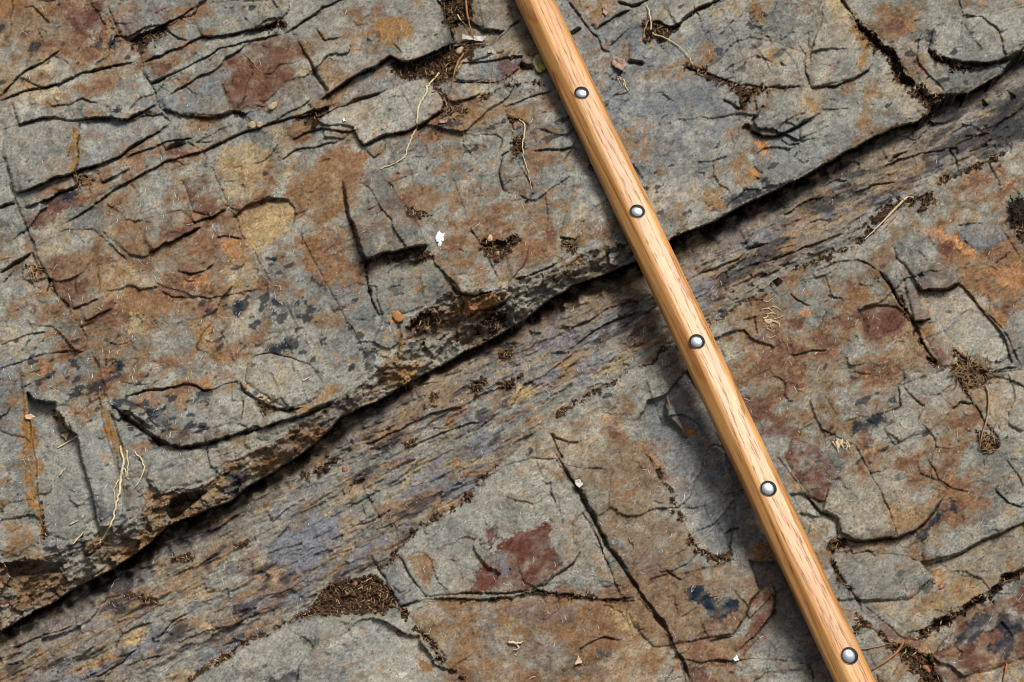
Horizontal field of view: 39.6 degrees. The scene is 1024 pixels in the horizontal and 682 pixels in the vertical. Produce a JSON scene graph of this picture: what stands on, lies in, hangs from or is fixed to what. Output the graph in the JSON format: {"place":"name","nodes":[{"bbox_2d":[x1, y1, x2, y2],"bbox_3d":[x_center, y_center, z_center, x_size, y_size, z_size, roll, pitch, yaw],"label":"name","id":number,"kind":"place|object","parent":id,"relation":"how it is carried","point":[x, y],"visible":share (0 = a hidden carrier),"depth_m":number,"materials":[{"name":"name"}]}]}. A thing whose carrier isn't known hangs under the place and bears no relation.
{"place":"outdoors","nodes":[
{"label":"outdoors","id":0,"kind":"place"},
{"bbox_2d":[0,0,1023,633],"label":"rock ledge","id":1,"kind":"object","parent":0,"point":[660,106],"visible":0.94,"depth_m":1.06,"materials":[{"name":"grey stone"}]},
{"bbox_2d":[0,365,38,567],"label":"rock block","id":2,"kind":"object","parent":1,"relation":"on","point":[14,510],"visible":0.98,"depth_m":0.96,"materials":[{"name":"grey stone"}]},
{"bbox_2d":[24,414,34,418],"bbox_3d":[-0.334,0.052,0.985,0.008,0.002,0.005,0,64,0],"label":"wood chip","id":3,"kind":"object","parent":1,"relation":"on","point":[29,416],"visible":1,"depth_m":0.98,"materials":[{"name":"wood"}]},
{"bbox_2d":[25,264,43,285],"bbox_3d":[-0.346,-0.049,1.032,0.011,0.009,0.017,26,67,12],"label":"root tuft","id":4,"kind":"object","parent":1,"relation":"on","point":[32,272],"visible":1,"depth_m":1.03,"materials":[{"name":"beige plant"}]},
{"bbox_2d":[3,119,77,193],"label":"rock block","id":5,"kind":"object","parent":1,"relation":"on","point":[46,142],"visible":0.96,"depth_m":1.07,"materials":[{"name":"grey stone"}]},
{"bbox_2d":[20,57,73,88],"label":"rock block","id":6,"kind":"object","parent":1,"relation":"on","point":[61,72],"visible":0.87,"depth_m":1.11,"materials":[{"name":"grey stone"}]},
{"bbox_2d":[55,178,78,194],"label":"rock block","id":7,"kind":"object","parent":1,"relation":"on","point":[67,185],"visible":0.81,"depth_m":1.06,"materials":[{"name":"brown stone"}]},
{"bbox_2d":[37,229,125,309],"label":"rock block","id":8,"kind":"object","parent":1,"relation":"on","point":[76,274],"visible":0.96,"depth_m":1.04,"materials":[{"name":"brown stone"}]},
{"bbox_2d":[72,168,91,192],"bbox_3d":[-0.324,-0.120,1.065,0.018,0.010,0.019,0,64,0],"label":"root tuft","id":9,"kind":"object","parent":1,"relation":"on","point":[86,181],"visible":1,"depth_m":1.07,"materials":[{"name":"brown plant"}]},
{"bbox_2d":[12,62,158,123],"bbox_3d":[-0.330,-0.177,1.116,0.108,0.049,0.061,-18,65,-9],"label":"rock block","id":10,"kind":"object","parent":1,"relation":"on","point":[82,97],"visible":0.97,"depth_m":1.10,"materials":[{"name":"grey stone"}]},
{"bbox_2d":[75,398,122,526],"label":"rock block","id":11,"kind":"object","parent":1,"relation":"on","point":[95,452],"visible":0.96,"depth_m":0.97,"materials":[{"name":"grey stone"}]},
{"bbox_2d":[98,445,128,543],"bbox_3d":[-0.268,0.104,0.965,0.013,0.012,0.069,6,64,3],"label":"root","id":12,"kind":"object","parent":1,"relation":"on","point":[121,472],"visible":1,"depth_m":0.97,"materials":[{"name":"beige plant"}]},
{"bbox_2d":[77,115,171,172],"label":"rock block","id":13,"kind":"object","parent":1,"relation":"on","point":[107,140],"visible":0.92,"depth_m":1.08,"materials":[{"name":"grey stone"}]},
{"bbox_2d":[126,478,150,510],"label":"rock block","id":14,"kind":"object","parent":1,"relation":"on","point":[136,496],"visible":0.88,"depth_m":0.96,"materials":[{"name":"grey stone"}]},
{"bbox_2d":[134,451,144,488],"bbox_3d":[-0.254,0.088,0.968,0.009,0.002,0.027,0,64,0],"label":"root","id":15,"kind":"object","parent":1,"relation":"on","point":[141,459],"visible":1,"depth_m":0.97,"materials":[{"name":"beige plant"}]},
{"bbox_2d":[108,0,208,41],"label":"rock block","id":16,"kind":"object","parent":1,"relation":"on","point":[134,19],"visible":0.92,"depth_m":1.14,"materials":[{"name":"grey stone"}]},
{"bbox_2d":[116,382,242,431],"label":"rock block","id":17,"kind":"object","parent":1,"relation":"on","point":[197,413],"visible":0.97,"depth_m":0.98,"materials":[{"name":"grey stone"}]},
{"bbox_2d":[146,447,223,508],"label":"rock block","id":18,"kind":"object","parent":1,"relation":"on","point":[174,471],"visible":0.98,"depth_m":0.97,"materials":[{"name":"grey stone"}]},
{"bbox_2d":[159,71,232,118],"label":"rock block","id":19,"kind":"object","parent":1,"relation":"on","point":[205,95],"visible":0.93,"depth_m":1.10,"materials":[{"name":"grey stone"}]},
{"bbox_2d":[182,175,222,218],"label":"rock block","id":20,"kind":"object","parent":1,"relation":"on","point":[208,199],"visible":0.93,"depth_m":1.06,"materials":[{"name":"stone"}]},
{"bbox_2d":[193,0,282,37],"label":"rock block","id":21,"kind":"object","parent":1,"relation":"on","point":[213,19],"visible":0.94,"depth_m":1.13,"materials":[{"name":"grey stone"}]},
{"bbox_2d":[248,121,255,127],"bbox_3d":[-0.199,-0.166,1.090,0.007,0.003,0.007,0,64,0],"label":"pebble","id":22,"kind":"object","parent":1,"relation":"on","point":[251,124],"visible":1,"depth_m":1.09,"materials":[{"name":"beige stone"}]},
{"bbox_2d":[256,121,262,127],"bbox_3d":[-0.193,-0.165,1.088,0.006,0.004,0.005,0,64,0],"label":"pebble","id":23,"kind":"object","parent":1,"relation":"on","point":[259,124],"visible":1,"depth_m":1.09,"materials":[{"name":"beige stone"}]},
{"bbox_2d":[218,35,303,115],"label":"rock block","id":24,"kind":"object","parent":1,"relation":"on","point":[280,59],"visible":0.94,"depth_m":1.11,"materials":[{"name":"stone"}]},
{"bbox_2d":[234,201,294,250],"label":"rock block","id":25,"kind":"object","parent":1,"relation":"on","point":[268,223],"visible":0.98,"depth_m":1.06,"materials":[{"name":"beige stone"}]},
{"bbox_2d":[256,394,275,411],"bbox_3d":[-0.171,0.043,0.985,0.015,0.007,0.012,0,64,0],"label":"root tuft","id":26,"kind":"object","parent":1,"relation":"on","point":[267,403],"visible":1,"depth_m":0.98,"materials":[{"name":"brown plant"}]},
{"bbox_2d":[267,102,276,109],"bbox_3d":[-0.185,-0.181,1.097,0.007,0.004,0.008,0,64,0],"label":"pebble","id":27,"kind":"object","parent":1,"relation":"on","point":[272,105],"visible":1,"depth_m":1.09,"materials":[{"name":"beige stone"}]},
{"bbox_2d":[244,353,323,410],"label":"rock block","id":28,"kind":"object","parent":1,"relation":"on","point":[286,386],"visible":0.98,"depth_m":0.99,"materials":[{"name":"grey stone"}]},
{"bbox_2d":[292,0,453,98],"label":"rock block","id":29,"kind":"object","parent":1,"relation":"on","point":[379,32],"visible":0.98,"depth_m":1.12,"materials":[{"name":"grey stone"}]},
{"bbox_2d":[367,138,385,157],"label":"rock block","id":30,"kind":"object","parent":1,"relation":"on","point":[376,149],"visible":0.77,"depth_m":1.08,"materials":[{"name":"grey stone"}]},
{"bbox_2d":[319,80,442,145],"bbox_3d":[-0.100,-0.168,1.112,0.096,0.047,0.046,-20,66,-10],"label":"rock block","id":31,"kind":"object","parent":1,"relation":"on","point":[376,117],"visible":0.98,"depth_m":1.09,"materials":[{"name":"grey stone"}]},
{"bbox_2d":[344,170,426,263],"bbox_3d":[-0.096,-0.087,1.068,0.048,0.056,0.081,-17,65,-8],"label":"rock block","id":32,"kind":"object","parent":1,"relation":"on","point":[382,223],"visible":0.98,"depth_m":1.04,"materials":[{"name":"grey stone"}]},
{"bbox_2d":[392,311,403,322],"bbox_3d":[-0.082,-0.017,1.022,0.009,0.004,0.009,0,64,0],"label":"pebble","id":33,"kind":"object","parent":1,"relation":"on","point":[398,316],"visible":1,"depth_m":1.02,"materials":[{"name":"orange stone"}]},
{"bbox_2d":[380,72,439,168],"bbox_3d":[-0.074,-0.170,1.094,0.012,0.009,0.101,21,66,10],"label":"root","id":34,"kind":"object","parent":1,"relation":"on","point":[426,92],"visible":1,"depth_m":1.09,"materials":[{"name":"beige plant"}]},
{"bbox_2d":[435,231,444,246],"bbox_3d":[-0.053,-0.075,1.047,0.007,0.001,0.015,0,64,0],"label":"bird dropping","id":35,"kind":"object","parent":1,"relation":"on","point":[439,237],"visible":1,"depth_m":1.05,"materials":[{"name":"white"}]},
{"bbox_2d":[438,117,447,122],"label":"leaf","id":36,"kind":"object","parent":1,"relation":"on","point":[444,120],"visible":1,"depth_m":1.09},
{"bbox_2d":[440,92,464,120],"bbox_3d":[-0.046,-0.181,1.097,0.020,0.008,0.028,0,64,0],"label":"root tuft","id":37,"kind":"object","parent":1,"relation":"on","point":[452,107],"visible":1,"depth_m":1.10,"materials":[{"name":"brown plant"}]},
{"bbox_2d":[452,275,494,296],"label":"rock block","id":38,"kind":"object","parent":1,"relation":"on","point":[462,285],"visible":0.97,"depth_m":1.03,"materials":[{"name":"grey stone"}]},
{"bbox_2d":[462,34,485,41],"bbox_3d":[-0.030,-0.240,1.129,0.019,0.002,0.008,0,64,0],"label":"bark flake","id":39,"kind":"object","parent":1,"relation":"on","point":[479,38],"visible":1,"depth_m":1.13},
{"bbox_2d":[465,291,511,316],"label":"rock block","id":40,"kind":"object","parent":1,"relation":"on","point":[485,304],"visible":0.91,"depth_m":1.03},
{"bbox_2d":[471,0,522,32],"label":"rock block","id":41,"kind":"object","parent":1,"relation":"on","point":[498,15],"visible":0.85,"depth_m":1.14,"materials":[{"name":"grey stone"}]},
{"bbox_2d":[0,0,1023,679],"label":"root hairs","id":42,"kind":"object","parent":1,"relation":"on","point":[492,386],"visible":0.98,"depth_m":1.01},
{"bbox_2d":[491,22,539,56],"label":"rock block","id":43,"kind":"object","parent":1,"relation":"on","point":[513,40],"visible":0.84,"depth_m":1.13,"materials":[{"name":"grey stone"}]},
{"bbox_2d":[499,157,532,200],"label":"rock block","id":44,"kind":"object","parent":1,"relation":"on","point":[514,180],"visible":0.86,"depth_m":1.07,"materials":[{"name":"grey stone"}]},
{"bbox_2d":[508,246,529,282],"bbox_3d":[0.006,-0.055,1.037,0.004,0.004,0.034,25,67,12],"label":"twig","id":45,"kind":"object","parent":1,"relation":"on","point":[522,265],"visible":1,"depth_m":1.04,"materials":[{"name":"brown wood"}]},
{"bbox_2d":[25,0,1023,681],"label":"litter","id":46,"kind":"object","parent":1,"relation":"on","point":[465,496],"visible":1,"depth_m":1.02,"materials":[{"name":"plant"}]},
{"bbox_2d":[451,53,463,86],"bbox_3d":[-0.042,-0.212,1.111,0.010,0.008,0.036,0,64,0],"label":"pine needle","id":47,"kind":"object","parent":46,"relation":"on","point":[457,63],"visible":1,"depth_m":1.11,"materials":[{"name":"brown plant"}]},
{"bbox_2d":[456,47,463,54],"bbox_3d":[-0.041,-0.229,1.125,0.006,0.004,0.008,0,64,0],"label":"pebble","id":48,"kind":"object","parent":46,"relation":"on","point":[459,50],"visible":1,"depth_m":1.12,"materials":[{"name":"beige stone"}]},
{"bbox_2d":[465,0,473,38],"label":"pine needle","id":49,"kind":"object","parent":46,"relation":"on","point":[466,9],"visible":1,"depth_m":1.14,"materials":[{"name":"brown plant"}]},
{"bbox_2d":[471,43,489,63],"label":"rock block","id":50,"kind":"object","parent":46,"relation":"on","point":[480,53],"visible":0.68,"depth_m":1.12,"materials":[{"name":"grey stone"}]},
{"bbox_2d":[454,57,522,83],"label":"rock block","id":51,"kind":"object","parent":46,"relation":"on","point":[504,68],"visible":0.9,"depth_m":1.11,"materials":[{"name":"grey stone"}]},
{"bbox_2d":[482,62,493,93],"bbox_3d":[-0.019,-0.205,1.110,0.010,0.003,0.033,0,64,0],"label":"root","id":52,"kind":"object","parent":51,"relation":"on","point":[491,78],"visible":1,"depth_m":1.11,"materials":[{"name":"brown plant"}]},
{"bbox_2d":[859,630,892,669],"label":"rock block","id":53,"kind":"object","parent":46,"relation":"on","point":[875,656],"visible":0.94,"depth_m":0.94,"materials":[{"name":"grey stone"}]},
{"bbox_2d":[821,468,943,542],"bbox_3d":[0.257,0.119,0.996,0.086,0.045,0.050,-12,65,-6],"label":"rock block","id":54,"kind":"object","parent":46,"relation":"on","point":[883,509],"visible":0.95,"depth_m":0.98,"materials":[{"name":"grey stone"}]},
{"bbox_2d":[864,196,913,238],"bbox_3d":[0.286,-0.095,1.086,0.056,0.006,0.006,-38,70,-17],"label":"grass stem","id":55,"kind":"object","parent":46,"relation":"on","point":[895,208],"visible":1,"depth_m":1.09,"materials":[{"name":"plant"}]},
{"bbox_2d":[922,665,930,672],"bbox_3d":[0.273,0.216,0.936,0.005,0.003,0.005,0,64,0],"label":"seed","id":56,"kind":"object","parent":46,"relation":"on","point":[926,668],"visible":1,"depth_m":0.94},
{"bbox_2d":[519,119,531,189],"bbox_3d":[0.010,-0.143,1.080,0.010,0.005,0.065,0,64,0],"label":"root","id":57,"kind":"object","parent":1,"relation":"on","point":[522,147],"visible":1,"depth_m":1.08,"materials":[{"name":"beige plant"}]},
{"bbox_2d":[533,54,545,72],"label":"leaf","id":58,"kind":"object","parent":1,"relation":"on","point":[539,65],"visible":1,"depth_m":1.11,"materials":[{"name":"green plant"}]},
{"bbox_2d":[565,235,578,253],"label":"root tuft","id":59,"kind":"object","parent":1,"relation":"on","point":[572,241],"visible":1,"depth_m":1.05,"materials":[{"name":"brown plant"}]},
{"bbox_2d":[603,4,607,15],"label":"leaf","id":60,"kind":"object","parent":1,"relation":"on","point":[605,10],"visible":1,"depth_m":1.14,"materials":[{"name":"pink plant"}]},
{"bbox_2d":[612,57,625,70],"bbox_3d":[0.084,-0.218,1.117,0.013,0.004,0.012,28,67,13],"label":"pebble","id":61,"kind":"object","parent":1,"relation":"on","point":[619,63],"visible":1,"depth_m":1.12,"materials":[{"name":"pink stone"}]},
{"bbox_2d":[617,76,629,92],"bbox_3d":[0.087,-0.201,1.112,0.010,0.003,0.016,0,64,0],"label":"root","id":62,"kind":"object","parent":1,"relation":"on","point":[618,77],"visible":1,"depth_m":1.11,"materials":[{"name":"beige plant"}]},
{"bbox_2d":[646,5,692,64],"bbox_3d":[0.122,-0.242,1.132,0.013,0.007,0.067,-31,68,-14],"label":"root","id":63,"kind":"object","parent":1,"relation":"on","point":[663,36],"visible":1,"depth_m":1.13,"materials":[{"name":"beige plant"}]},
{"bbox_2d":[622,558,759,644],"bbox_3d":[0.124,0.184,0.966,0.092,0.043,0.050,-14,65,-7],"label":"rock block","id":64,"kind":"object","parent":1,"relation":"on","point":[684,613],"visible":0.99,"depth_m":0.95,"materials":[{"name":"stone"}]},
{"bbox_2d":[750,92,818,137],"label":"rock block","id":65,"kind":"object","parent":1,"relation":"on","point":[782,114],"visible":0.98,"depth_m":1.10,"materials":[{"name":"grey stone"}]},
{"bbox_2d":[790,494,838,540],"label":"rock block","id":66,"kind":"object","parent":1,"relation":"on","point":[809,512],"visible":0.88,"depth_m":0.98,"materials":[{"name":"grey stone"}]},
{"bbox_2d":[785,438,844,503],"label":"rock block","id":67,"kind":"object","parent":1,"relation":"on","point":[816,474],"visible":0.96,"depth_m":0.99,"materials":[{"name":"stone"}]},
{"bbox_2d":[834,550,931,601],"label":"rock block","id":68,"kind":"object","parent":1,"relation":"on","point":[869,576],"visible":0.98,"depth_m":0.96,"materials":[{"name":"grey stone"}]},
{"bbox_2d":[876,668,919,681],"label":"rock block","id":69,"kind":"object","parent":1,"relation":"on","point":[898,675],"visible":0.99,"depth_m":0.93,"materials":[{"name":"beige stone"}]},
{"bbox_2d":[854,0,1023,108],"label":"rock block","id":70,"kind":"object","parent":1,"relation":"on","point":[899,32],"visible":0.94,"depth_m":1.15,"materials":[{"name":"grey stone"}]},
{"bbox_2d":[806,0,869,87],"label":"rock block","id":71,"kind":"object","parent":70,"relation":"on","point":[831,29],"visible":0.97,"depth_m":1.13,"materials":[{"name":"grey stone"}]},
{"bbox_2d":[863,524,1023,631],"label":"rock block","id":72,"kind":"object","parent":1,"relation":"on","point":[975,565],"visible":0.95,"depth_m":0.96,"materials":[{"name":"brown stone"}]},
{"bbox_2d":[938,583,944,589],"bbox_3d":[0.290,0.166,0.962,0.005,0.002,0.005,0,64,0],"label":"seed","id":73,"kind":"object","parent":72,"relation":"on","point":[941,585],"visible":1,"depth_m":0.96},
{"bbox_2d":[933,583,1023,681],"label":"rock block","id":74,"kind":"object","parent":1,"relation":"on","point":[977,643],"visible":0.98,"depth_m":0.94,"materials":[{"name":"stone"}]},
{"bbox_2d":[1008,405,1023,431],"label":"rock block","id":75,"kind":"object","parent":1,"relation":"on","point":[1016,418],"visible":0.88,"depth_m":1.01,"materials":[{"name":"grey stone"}]},
{"bbox_2d":[0,59,1023,681],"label":"shale seam","id":76,"kind":"object","parent":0,"point":[598,331],"visible":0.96,"depth_m":1.01,"materials":[{"name":"grey stone"}]},
{"bbox_2d":[373,554,425,606],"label":"rock block","id":77,"kind":"object","parent":76,"relation":"on","point":[407,591],"visible":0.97,"depth_m":0.95,"materials":[{"name":"grey stone"}]},
{"bbox_2d":[510,295,531,332],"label":"rock block","id":78,"kind":"object","parent":76,"relation":"on","point":[520,311],"visible":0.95,"depth_m":1.04,"materials":[{"name":"grey stone"}]},
{"bbox_2d":[408,594,685,681],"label":"rock block","id":79,"kind":"object","parent":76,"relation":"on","point":[478,648],"visible":1,"depth_m":0.94,"materials":[{"name":"brown stone"}]},
{"bbox_2d":[508,641,522,649],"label":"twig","id":80,"kind":"object","parent":79,"relation":"on","point":[514,642],"visible":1,"depth_m":0.94,"materials":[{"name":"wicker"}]},
{"bbox_2d":[574,655,581,664],"bbox_3d":[0.043,0.209,0.933,0.005,0.002,0.007,0,64,0],"label":"wood chip","id":81,"kind":"object","parent":79,"relation":"on","point":[578,660],"visible":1,"depth_m":0.93,"materials":[{"name":"beige wood"}]},
{"bbox_2d":[564,441,699,592],"bbox_3d":[0.083,0.121,0.997,0.056,0.042,0.112,-25,67,-12],"label":"rock block","id":82,"kind":"object","parent":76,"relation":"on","point":[644,526],"visible":0.97,"depth_m":0.98,"materials":[{"name":"brown stone"}]},
{"bbox_2d":[928,8,1023,72],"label":"rock block","id":83,"kind":"object","parent":76,"relation":"on","point":[950,42],"visible":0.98,"depth_m":1.14,"materials":[{"name":"grey stone"}]},
{"bbox_2d":[187,145,1023,681],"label":"rock","id":84,"kind":"object","parent":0,"point":[975,239],"visible":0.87,"depth_m":1.01,"materials":[{"name":"grey stone"}]},
{"bbox_2d":[194,615,444,681],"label":"rock block","id":85,"kind":"object","parent":84,"relation":"on","point":[365,648],"visible":1,"depth_m":0.93,"materials":[{"name":"grey stone"}]},
{"bbox_2d":[399,458,580,596],"bbox_3d":[-0.007,0.142,0.986,0.131,0.042,0.086,-33,68,-15],"label":"rock block","id":86,"kind":"object","parent":84,"relation":"on","point":[506,542],"visible":0.99,"depth_m":0.97,"materials":[{"name":"grey stone"}]},
{"bbox_2d":[575,479,582,487],"bbox_3d":[0.046,0.099,0.987,0.006,0.002,0.007,0,64,0],"label":"pebble","id":87,"kind":"object","parent":84,"relation":"on","point":[578,483],"visible":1,"depth_m":0.99,"materials":[{"name":"white stone"}]},
{"bbox_2d":[546,514,616,588],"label":"rock block","id":88,"kind":"object","parent":84,"relation":"on","point":[590,555],"visible":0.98,"depth_m":0.96,"materials":[{"name":"grey stone"}]},
{"bbox_2d":[515,0,875,681],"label":"walking stick","id":89,"kind":"object","parent":84,"relation":"on","point":[840,651],"visible":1,"depth_m":1.00,"materials":[{"name":"brown wood"}]},
{"bbox_2d":[760,299,781,337],"bbox_3d":[0.192,-0.017,1.048,0.015,0.002,0.033,-7,64,-3],"label":"root tuft","id":90,"kind":"object","parent":84,"relation":"on","point":[767,321],"visible":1,"depth_m":1.05,"materials":[{"name":"plant"}]},
{"bbox_2d":[832,438,851,453],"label":"root tuft","id":91,"kind":"object","parent":84,"relation":"on","point":[838,442],"visible":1,"depth_m":1.00,"materials":[{"name":"plant"}]},
{"bbox_2d":[861,643,888,649],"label":"grass stem","id":92,"kind":"object","parent":84,"relation":"on","point":[873,647],"visible":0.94,"depth_m":0.94,"materials":[{"name":"brown plant"}]},
{"bbox_2d":[872,640,904,669],"bbox_3d":[0.248,0.208,0.936,0.031,0.004,0.004,-37,70,-16],"label":"pine needle","id":93,"kind":"object","parent":84,"relation":"on","point":[895,653],"visible":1,"depth_m":0.94,"materials":[{"name":"brown plant"}]},
{"bbox_2d":[884,269,930,324],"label":"rock block","id":94,"kind":"object","parent":84,"relation":"on","point":[901,283],"visible":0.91,"depth_m":1.05,"materials":[{"name":"grey stone"}]},
{"bbox_2d":[894,235,960,291],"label":"rock block","id":95,"kind":"object","parent":84,"relation":"on","point":[911,251],"visible":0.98,"depth_m":1.06,"materials":[{"name":"grey stone"}]},
{"bbox_2d":[884,368,970,442],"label":"rock block","id":96,"kind":"object","parent":84,"relation":"on","point":[941,399],"visible":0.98,"depth_m":1.02,"materials":[{"name":"grey stone"}]},
{"bbox_2d":[917,322,958,366],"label":"rock block","id":97,"kind":"object","parent":84,"relation":"on","point":[935,337],"visible":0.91,"depth_m":1.04,"materials":[{"name":"grey stone"}]},
{"bbox_2d":[922,286,1011,370],"bbox_3d":[0.336,-0.004,1.060,0.039,0.037,0.079,-28,67,-13],"label":"rock block","id":98,"kind":"object","parent":84,"relation":"on","point":[956,321],"visible":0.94,"depth_m":1.05,"materials":[{"name":"grey stone"}]},
{"bbox_2d":[937,350,1006,390],"bbox_3d":[0.331,0.023,1.028,0.043,0.010,0.033,-33,68,-15],"label":"root tangle","id":99,"kind":"object","parent":84,"relation":"on","point":[967,369],"visible":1,"depth_m":1.03,"materials":[{"name":"brown plant"}]},
{"bbox_2d":[980,384,989,446],"bbox_3d":[0.337,0.053,1.012,0.005,0.004,0.052,12,65,6],"label":"root","id":100,"kind":"object","parent":84,"relation":"on","point":[988,398],"visible":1,"depth_m":1.01,"materials":[{"name":"brown plant"}]},
{"bbox_2d":[977,425,996,460],"bbox_3d":[0.336,0.073,1.003,0.013,0.004,0.032,20,66,10],"label":"root tuft","id":101,"kind":"object","parent":84,"relation":"on","point":[987,445],"visible":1,"depth_m":1.00,"materials":[{"name":"brown plant"}]},
{"bbox_2d":[1003,663,1007,681],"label":"pine needle","id":102,"kind":"object","parent":84,"relation":"on","point":[1005,669],"visible":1,"depth_m":0.93,"materials":[{"name":"brown plant"}]},
{"bbox_2d":[1006,195,1023,228],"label":"moss clump","id":103,"kind":"object","parent":84,"relation":"on","point":[1016,208],"visible":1,"depth_m":1.08,"materials":[{"name":"black plant"}]}
]}

